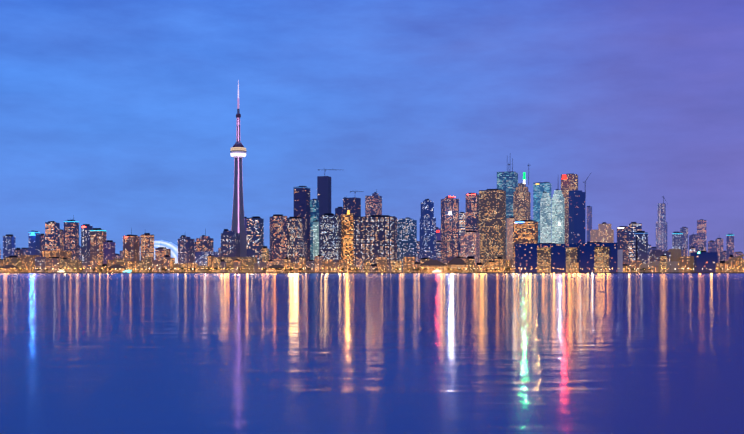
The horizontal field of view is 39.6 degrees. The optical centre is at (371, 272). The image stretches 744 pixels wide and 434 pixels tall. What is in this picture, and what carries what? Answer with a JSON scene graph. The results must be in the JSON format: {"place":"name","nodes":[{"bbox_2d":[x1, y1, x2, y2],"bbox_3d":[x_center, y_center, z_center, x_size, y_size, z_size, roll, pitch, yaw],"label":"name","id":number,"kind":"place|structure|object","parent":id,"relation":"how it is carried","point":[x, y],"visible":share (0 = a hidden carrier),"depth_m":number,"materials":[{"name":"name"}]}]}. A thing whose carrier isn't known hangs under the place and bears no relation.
{"place":"outdoors","nodes":[
{"label":"outdoors","id":0,"kind":"place"},
{"bbox_2d":[0,273,743,433],"bbox_3d":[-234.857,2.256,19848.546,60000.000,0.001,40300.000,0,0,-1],"label":"lake water","id":1,"kind":"structure","parent":0,"point":[371,353],"depth_m":28.71,"materials":[{"name":"blue liquid"}]},
{"bbox_2d":[0,272,743,272],"bbox_3d":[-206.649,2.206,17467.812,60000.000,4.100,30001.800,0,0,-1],"label":"ground","id":2,"kind":"structure","parent":0,"point":[379,272],"depth_m":2468.42,"materials":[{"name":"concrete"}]},
{"bbox_2d":[3,234,14,258],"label":"tower","id":3,"kind":"structure","parent":2,"relation":"on","point":[8,244],"depth_m":2812.34,"materials":[{"name":"blue"}]},
{"bbox_2d":[4,256,17,266],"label":"building","id":4,"kind":"structure","parent":2,"relation":"on","point":[12,260],"depth_m":2658.86,"materials":[{"name":"brown"}]},
{"bbox_2d":[14,248,22,257],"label":"building","id":5,"kind":"structure","parent":2,"relation":"on","point":[18,252],"depth_m":2751.94,"materials":[{"name":"blue"}]},
{"bbox_2d":[21,255,39,271],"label":"building","id":6,"kind":"structure","parent":2,"relation":"on","point":[28,262],"depth_m":2645.02,"materials":[{"name":"brown"}]},
{"bbox_2d":[28,231,39,254],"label":"tower","id":7,"kind":"structure","parent":2,"relation":"on","point":[34,245],"depth_m":2893.49,"materials":[{"name":"blue glass"}]},
{"bbox_2d":[35,257,45,271],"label":"building","id":8,"kind":"structure","parent":2,"relation":"on","point":[40,262],"depth_m":2604.54,"materials":[{"name":"blue"}]},
{"bbox_2d":[40,234,44,256],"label":"tower","id":9,"kind":"structure","parent":2,"relation":"on","point":[42,242],"depth_m":2990.31,"materials":[{"name":"blue"}]},
{"bbox_2d":[45,221,59,250],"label":"tower","id":10,"kind":"structure","parent":2,"relation":"on","point":[52,235],"depth_m":2855.73,"materials":[{"name":"brown glass"}]},
{"bbox_2d":[47,257,61,271],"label":"building","id":11,"kind":"structure","parent":2,"relation":"on","point":[53,265],"depth_m":2567.23,"materials":[{"name":"brown"}]},
{"bbox_2d":[42,250,71,271],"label":"building","id":12,"kind":"structure","parent":2,"relation":"on","point":[59,254],"depth_m":2662.32,"materials":[{"name":"brown"}]},
{"bbox_2d":[60,229,63,250],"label":"tower","id":13,"kind":"structure","parent":2,"relation":"on","point":[61,239],"depth_m":2952.86,"materials":[{"name":"brown"}]},
{"bbox_2d":[60,258,68,271],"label":"building","id":14,"kind":"structure","parent":2,"relation":"on","point":[64,262],"depth_m":2577.20,"materials":[{"name":"brown"}]},
{"bbox_2d":[64,215,78,259],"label":"tower","id":15,"kind":"structure","parent":2,"relation":"on","point":[71,235],"depth_m":2793.30,"materials":[{"name":"brown"}]},
{"bbox_2d":[69,260,81,271],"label":"building","id":16,"kind":"structure","parent":2,"relation":"on","point":[72,264],"depth_m":2628.19,"materials":[{"name":"brown"}]},
{"bbox_2d":[82,263,90,271],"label":"building","id":17,"kind":"structure","parent":2,"relation":"on","point":[87,265],"depth_m":2584.10,"materials":[{"name":"brown"}]},
{"bbox_2d":[81,224,92,262],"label":"tower","id":18,"kind":"structure","parent":2,"relation":"on","point":[85,242],"depth_m":2916.10,"materials":[{"name":"blue"}]},
{"bbox_2d":[91,260,97,271],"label":"building","id":19,"kind":"structure","parent":2,"relation":"on","point":[94,263],"depth_m":2555.77,"materials":[{"name":"brown"}]},
{"bbox_2d":[90,228,105,265],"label":"tower","id":20,"kind":"structure","parent":2,"relation":"on","point":[97,237],"depth_m":2804.84,"materials":[{"name":"brown"}]},
{"bbox_2d":[103,240,114,263],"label":"tower","id":21,"kind":"structure","parent":2,"relation":"on","point":[108,249],"depth_m":2757.41,"materials":[{"name":"purple"}]},
{"bbox_2d":[114,258,126,267],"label":"building","id":22,"kind":"structure","parent":2,"relation":"on","point":[121,261],"depth_m":2609.05,"materials":[{"name":"brown"}]},
{"bbox_2d":[123,228,139,260],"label":"tower","id":23,"kind":"structure","parent":2,"relation":"on","point":[131,247],"depth_m":2799.14,"materials":[{"name":"brown"}]},
{"bbox_2d":[127,261,136,271],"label":"building","id":24,"kind":"structure","parent":2,"relation":"on","point":[132,265],"depth_m":2670.77,"materials":[{"name":"brown"}]},
{"bbox_2d":[137,260,146,271],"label":"building","id":25,"kind":"structure","parent":2,"relation":"on","point":[141,265],"depth_m":2589.51,"materials":[{"name":"brown"}]},
{"bbox_2d":[140,233,153,259],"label":"tower","id":26,"kind":"structure","parent":2,"relation":"on","point":[146,244],"depth_m":2778.22,"materials":[{"name":"brown"}]},
{"bbox_2d":[145,257,152,271],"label":"building","id":27,"kind":"structure","parent":2,"relation":"on","point":[149,261],"depth_m":2592.99,"materials":[{"name":"brown"}]},
{"bbox_2d":[152,260,163,271],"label":"building","id":28,"kind":"structure","parent":2,"relation":"on","point":[157,265],"depth_m":2589.11,"materials":[{"name":"brown"}]},
{"bbox_2d":[155,247,170,259],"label":"building","id":29,"kind":"structure","parent":2,"relation":"on","point":[161,253],"depth_m":2740.02,"materials":[{"name":"brown"}]},
{"bbox_2d":[154,240,177,263],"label":"stadium dome","id":30,"kind":"structure","parent":2,"relation":"on","point":[168,245],"depth_m":3050.76,"materials":[{"name":"white"}]},
{"bbox_2d":[164,255,169,271],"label":"building","id":31,"kind":"structure","parent":2,"relation":"on","point":[166,261],"depth_m":2559.41,"materials":[{"name":"brown"}]},
{"bbox_2d":[170,257,174,271],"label":"building","id":32,"kind":"structure","parent":2,"relation":"on","point":[172,262],"depth_m":2650.22,"materials":[{"name":"brown"}]},
{"bbox_2d":[178,235,194,271],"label":"tower","id":33,"kind":"structure","parent":2,"relation":"on","point":[186,249],"depth_m":2722.34,"materials":[{"name":"blue"}]},
{"bbox_2d":[185,263,197,271],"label":"building","id":34,"kind":"structure","parent":2,"relation":"on","point":[190,265],"depth_m":2602.46,"materials":[{"name":"brown"}]},
{"bbox_2d":[196,229,212,251],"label":"building","id":35,"kind":"structure","parent":2,"relation":"on","point":[204,243],"depth_m":2763.89,"materials":[{"name":"brown"}]},
{"bbox_2d":[195,251,218,265],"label":"block","id":36,"kind":"structure","parent":2,"relation":"on","point":[200,258],"depth_m":2644.48,"materials":[{"name":"blue"}]},
{"bbox_2d":[207,254,214,271],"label":"building","id":37,"kind":"structure","parent":2,"relation":"on","point":[210,261],"depth_m":2633.99,"materials":[{"name":"brown"}]},
{"bbox_2d":[220,260,225,271],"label":"building","id":38,"kind":"structure","parent":2,"relation":"on","point":[222,265],"depth_m":2598.78,"materials":[{"name":"blue"}]},
{"bbox_2d":[221,229,239,256],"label":"tower","id":39,"kind":"structure","parent":2,"relation":"on","point":[230,243],"depth_m":2784.25,"materials":[{"name":"blue glass"}]},
{"bbox_2d":[0,258,467,271],"bbox_3d":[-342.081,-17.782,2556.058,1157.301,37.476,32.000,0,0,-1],"label":"waterfront sheds","id":40,"kind":"object","parent":2,"relation":"on","point":[453,263],"visible":0.67,"depth_m":2546.97,"materials":[{"name":"brown"}]},
{"bbox_2d":[215,257,256,271],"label":"block","id":41,"kind":"structure","parent":2,"relation":"on","point":[246,261],"depth_m":2619.15,"materials":[{"name":"brown"}]},
{"bbox_2d":[234,259,240,271],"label":"building","id":42,"kind":"structure","parent":2,"relation":"on","point":[237,263],"depth_m":2597.69,"materials":[{"name":"brown"}]},
{"bbox_2d":[230,80,246,256],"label":"observation tower","id":43,"kind":"structure","parent":2,"relation":"on","point":[238,151],"depth_m":2980.16,"materials":[{"name":"concrete"}]},
{"bbox_2d":[247,216,263,262],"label":"tower","id":44,"kind":"structure","parent":2,"relation":"on","point":[255,234],"depth_m":2802.62,"materials":[{"name":"black glass"}]},
{"bbox_2d":[262,243,268,261],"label":"block","id":45,"kind":"structure","parent":2,"relation":"on","point":[265,254],"depth_m":2698.44,"materials":[{"name":"brown"}]},
{"bbox_2d":[270,214,286,260],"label":"tower","id":46,"kind":"structure","parent":2,"relation":"on","point":[278,236],"depth_m":2763.60,"materials":[{"name":"brown"}]},
{"bbox_2d":[290,263,301,271],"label":"building","id":47,"kind":"structure","parent":2,"relation":"on","point":[296,266],"depth_m":2595.49,"materials":[{"name":"brown"}]},
{"bbox_2d":[287,216,306,262],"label":"tower","id":48,"kind":"structure","parent":2,"relation":"on","point":[296,237],"depth_m":2793.81,"materials":[{"name":"blue"}]},
{"bbox_2d":[293,186,309,259],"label":"tower","id":49,"kind":"structure","parent":2,"relation":"on","point":[301,201],"depth_m":3056.13,"materials":[{"name":"black"}]},
{"bbox_2d":[299,256,305,271],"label":"building","id":50,"kind":"structure","parent":2,"relation":"on","point":[302,260],"depth_m":2673.99,"materials":[{"name":"brown"}]},
{"bbox_2d":[306,259,313,271],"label":"building","id":51,"kind":"structure","parent":2,"relation":"on","point":[309,263],"depth_m":2679.65,"materials":[{"name":"brown"}]},
{"bbox_2d":[310,199,318,258],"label":"tower","id":52,"kind":"structure","parent":2,"relation":"on","point":[314,209],"depth_m":3154.03,"materials":[{"name":"blue glass"}]},
{"bbox_2d":[313,220,318,259],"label":"tower","id":53,"kind":"structure","parent":2,"relation":"on","point":[315,237],"depth_m":2901.15,"materials":[{"name":"blue"}]},
{"bbox_2d":[314,255,322,271],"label":"building","id":54,"kind":"structure","parent":2,"relation":"on","point":[318,263],"depth_m":2655.56,"materials":[{"name":"brown"}]},
{"bbox_2d":[317,176,330,254],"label":"tower","id":55,"kind":"structure","parent":2,"relation":"on","point":[324,190],"depth_m":3254.22,"materials":[{"name":"black"}]},
{"bbox_2d":[322,259,332,271],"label":"building","id":56,"kind":"structure","parent":2,"relation":"on","point":[327,263],"depth_m":2566.18,"materials":[{"name":"brown"}]},
{"bbox_2d":[321,213,340,261],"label":"tower","id":57,"kind":"structure","parent":2,"relation":"on","point":[330,235],"depth_m":2824.14,"materials":[{"name":"grey"}]},
{"bbox_2d":[339,260,346,271],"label":"building","id":58,"kind":"structure","parent":2,"relation":"on","point":[342,263],"depth_m":2667.26,"materials":[{"name":"orange"}]},
{"bbox_2d":[341,213,353,271],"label":"tower","id":59,"kind":"structure","parent":2,"relation":"on","point":[346,236],"depth_m":2855.25,"materials":[{"name":"orange"}]},
{"bbox_2d":[343,197,360,216],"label":"tower","id":60,"kind":"structure","parent":2,"relation":"on","point":[352,205],"depth_m":3360.81,"materials":[{"name":"blue"}]},
{"bbox_2d":[357,258,363,271],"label":"building","id":61,"kind":"structure","parent":2,"relation":"on","point":[360,263],"depth_m":2604.63,"materials":[{"name":"brown"}]},
{"bbox_2d":[1,263,722,271],"bbox_3d":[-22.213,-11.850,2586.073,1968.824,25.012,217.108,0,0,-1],"label":"street lamps","id":62,"kind":"object","parent":2,"relation":"on","point":[415,271],"visible":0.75,"depth_m":2508.45,"materials":[{"name":"yellow metal"}]},
{"bbox_2d":[0,267,733,271],"bbox_3d":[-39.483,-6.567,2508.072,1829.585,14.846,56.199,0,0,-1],"label":"waterfront trees","id":63,"kind":"object","parent":2,"relation":"on","point":[355,269],"visible":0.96,"depth_m":2506.42,"materials":[{"name":"brown plant"}]},
{"bbox_2d":[365,189,381,216],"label":"tower","id":64,"kind":"structure","parent":2,"relation":"on","point":[373,204],"depth_m":3309.74,"materials":[{"name":"brown"}]},
{"bbox_2d":[353,215,396,271],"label":"block","id":65,"kind":"structure","parent":2,"relation":"on","point":[374,237],"depth_m":2808.75,"materials":[{"name":"grey"}]},
{"bbox_2d":[377,257,386,271],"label":"building","id":66,"kind":"structure","parent":2,"relation":"on","point":[381,262],"depth_m":2630.50,"materials":[{"name":"brown"}]},
{"bbox_2d":[390,261,401,271],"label":"building","id":67,"kind":"structure","parent":2,"relation":"on","point":[396,264],"depth_m":2635.98,"materials":[{"name":"brown"}]},
{"bbox_2d":[397,217,416,271],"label":"tower","id":68,"kind":"structure","parent":2,"relation":"on","point":[407,237],"depth_m":2859.42,"materials":[{"name":"blue glass"}]},
{"bbox_2d":[403,257,415,271],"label":"building","id":69,"kind":"structure","parent":2,"relation":"on","point":[408,262],"depth_m":2598.81,"materials":[{"name":"brown"}]},
{"bbox_2d":[420,199,435,259],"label":"tower","id":70,"kind":"structure","parent":2,"relation":"on","point":[427,234],"depth_m":3009.15,"materials":[{"name":"blue"}]},
{"bbox_2d":[436,241,440,261],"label":"midrise","id":71,"kind":"structure","parent":2,"relation":"on","point":[438,250],"depth_m":3498.04,"materials":[{"name":"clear glass"}]},
{"bbox_2d":[441,196,458,262],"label":"tower","id":72,"kind":"structure","parent":2,"relation":"on","point":[449,237],"depth_m":3061.18,"materials":[{"name":"brown"}]},
{"bbox_2d":[459,212,465,256],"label":"tower","id":73,"kind":"structure","parent":2,"relation":"on","point":[462,221],"depth_m":3305.83,"materials":[{"name":"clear glass"}]},
{"bbox_2d":[460,231,479,264],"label":"block","id":74,"kind":"structure","parent":2,"relation":"on","point":[469,243],"depth_m":2811.78,"materials":[{"name":"brown"}]},
{"bbox_2d":[466,256,474,271],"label":"building","id":75,"kind":"structure","parent":2,"relation":"on","point":[470,260],"depth_m":2607.86,"materials":[{"name":"brown"}]},
{"bbox_2d":[466,193,478,232],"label":"tower","id":76,"kind":"structure","parent":2,"relation":"on","point":[472,211],"depth_m":3209.18,"materials":[{"name":"brown"}]},
{"bbox_2d":[475,263,484,271],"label":"building","id":77,"kind":"structure","parent":2,"relation":"on","point":[480,267],"depth_m":2574.30,"materials":[{"name":"brown"}]},
{"bbox_2d":[484,261,493,271],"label":"building","id":78,"kind":"structure","parent":2,"relation":"on","point":[489,266],"depth_m":2657.27,"materials":[{"name":"brown"}]},
{"bbox_2d":[479,189,505,271],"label":"tower","id":79,"kind":"structure","parent":2,"relation":"on","point":[492,217],"depth_m":3166.39,"materials":[{"name":"brown"}]},
{"bbox_2d":[494,257,502,271],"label":"building","id":80,"kind":"structure","parent":2,"relation":"on","point":[498,263],"depth_m":2647.59,"materials":[{"name":"orange"}]},
{"bbox_2d":[497,171,517,254],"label":"tower","id":81,"kind":"structure","parent":2,"relation":"on","point":[507,182],"depth_m":3613.82,"materials":[{"name":"blue glass"}]},
{"bbox_2d":[507,217,514,259],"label":"skyscraper","id":82,"kind":"structure","parent":2,"relation":"on","point":[510,220],"depth_m":3109.01,"materials":[{"name":"beige"}]},
{"bbox_2d":[513,183,530,220],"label":"tower","id":83,"kind":"structure","parent":2,"relation":"on","point":[521,202],"depth_m":3515.06,"materials":[{"name":"brown"}]},
{"bbox_2d":[513,218,537,256],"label":"block","id":84,"kind":"structure","parent":2,"relation":"on","point":[525,231],"depth_m":2969.31,"materials":[{"name":"orange"}]},
{"bbox_2d":[533,182,550,242],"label":"tower","id":85,"kind":"structure","parent":2,"relation":"on","point":[539,188],"depth_m":3719.20,"materials":[{"name":"blue glass"}]},
{"bbox_2d":[540,191,550,242],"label":"tower","id":86,"kind":"structure","parent":2,"relation":"on","point":[545,218],"depth_m":3310.62,"materials":[{"name":"blue"}]},
{"bbox_2d":[515,243,578,271],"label":"pier block","id":87,"kind":"structure","parent":2,"relation":"on","point":[546,257],"depth_m":2568.51,"materials":[{"name":"blue"}]},
{"bbox_2d":[552,189,564,243],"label":"tower","id":88,"kind":"structure","parent":2,"relation":"on","point":[558,214],"depth_m":3334.78,"materials":[{"name":"blue"}]},
{"bbox_2d":[561,173,577,243],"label":"tower","id":89,"kind":"structure","parent":2,"relation":"on","point":[569,183],"depth_m":3818.73,"materials":[{"name":"red"}]},
{"bbox_2d":[569,190,584,243],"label":"tower","id":90,"kind":"structure","parent":2,"relation":"on","point":[576,216],"depth_m":3265.81,"materials":[{"name":"blue glass"}]},
{"bbox_2d":[587,206,591,241],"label":"tower","id":91,"kind":"structure","parent":2,"relation":"on","point":[589,218],"depth_m":3610.90,"materials":[{"name":"blue"}]},
{"bbox_2d":[574,242,622,271],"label":"pier block","id":92,"kind":"structure","parent":2,"relation":"on","point":[596,257],"depth_m":2570.34,"materials":[{"name":"blue"}]},
{"bbox_2d":[590,222,613,242],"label":"block","id":93,"kind":"structure","parent":2,"relation":"on","point":[603,232],"depth_m":3020.18,"materials":[{"name":"beige"}]},
{"bbox_2d":[617,226,628,264],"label":"tower","id":94,"kind":"structure","parent":2,"relation":"on","point":[623,238],"depth_m":2960.90,"materials":[{"name":"grey"}]},
{"bbox_2d":[629,222,641,264],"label":"tower","id":95,"kind":"structure","parent":2,"relation":"on","point":[634,227],"depth_m":3064.42,"materials":[{"name":"grey glass"}]},
{"bbox_2d":[630,260,641,271],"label":"building","id":96,"kind":"structure","parent":2,"relation":"on","point":[634,264],"depth_m":2681.74,"materials":[{"name":"grey"}]},
{"bbox_2d":[634,231,647,262],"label":"block","id":97,"kind":"structure","parent":2,"relation":"on","point":[642,238],"depth_m":2914.12,"materials":[{"name":"blue glass"}]},
{"bbox_2d":[656,203,666,251],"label":"tower","id":98,"kind":"structure","parent":2,"relation":"on","point":[661,233],"depth_m":4527.36,"materials":[{"name":"grey"}]},
{"bbox_2d":[660,255,665,271],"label":"building","id":99,"kind":"structure","parent":2,"relation":"on","point":[662,263],"depth_m":2624.14,"materials":[{"name":"brown"}]},
{"bbox_2d":[672,232,682,255],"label":"tower","id":100,"kind":"structure","parent":2,"relation":"on","point":[677,240],"depth_m":3618.36,"materials":[{"name":"blue glass"}]},
{"bbox_2d":[680,227,687,255],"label":"tower","id":101,"kind":"structure","parent":2,"relation":"on","point":[684,230],"depth_m":3918.44,"materials":[{"name":"grey"}]},
{"bbox_2d":[679,257,689,271],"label":"building","id":102,"kind":"structure","parent":2,"relation":"on","point":[684,263],"depth_m":2628.10,"materials":[{"name":"brown"}]},
{"bbox_2d":[639,249,743,271],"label":"building","id":103,"kind":"structure","parent":2,"relation":"on","point":[672,256],"depth_m":2649.82,"materials":[{"name":"brown"}]},
{"bbox_2d":[689,234,698,251],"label":"tower","id":104,"kind":"structure","parent":2,"relation":"on","point":[694,240],"depth_m":3518.78,"materials":[{"name":"grey"}]},
{"bbox_2d":[697,219,705,250],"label":"tower","id":105,"kind":"structure","parent":2,"relation":"on","point":[701,228],"depth_m":3718.56,"materials":[{"name":"grey"}]},
{"bbox_2d":[690,251,717,271],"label":"building","id":106,"kind":"structure","parent":2,"relation":"on","point":[703,260],"depth_m":2635.28,"materials":[{"name":"blue"}]},
{"bbox_2d":[708,240,714,251],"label":"tower","id":107,"kind":"structure","parent":2,"relation":"on","point":[711,245],"depth_m":3618.55,"materials":[{"name":"grey"}]},
{"bbox_2d":[715,238,722,262],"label":"tower","id":108,"kind":"structure","parent":2,"relation":"on","point":[718,245],"depth_m":3717.84,"materials":[{"name":"grey"}]},
{"bbox_2d":[716,257,728,271],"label":"building","id":109,"kind":"structure","parent":2,"relation":"on","point":[721,264],"depth_m":2578.84,"materials":[{"name":"orange"}]},
{"bbox_2d":[726,234,733,262],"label":"tower","id":110,"kind":"structure","parent":2,"relation":"on","point":[729,244],"depth_m":3620.10,"materials":[{"name":"blue"}]},
{"bbox_2d":[729,255,734,271],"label":"building","id":111,"kind":"structure","parent":2,"relation":"on","point":[732,265],"depth_m":2684.86,"materials":[{"name":"orange"}]},
{"bbox_2d":[735,258,742,271],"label":"building","id":112,"kind":"structure","parent":2,"relation":"on","point":[737,262],"depth_m":2666.44,"materials":[{"name":"orange"}]},
{"bbox_2d":[0,0,743,258],"label":"sky","id":113,"kind":"structure","parent":0,"point":[117,117],"materials":[{"name":"blue"}]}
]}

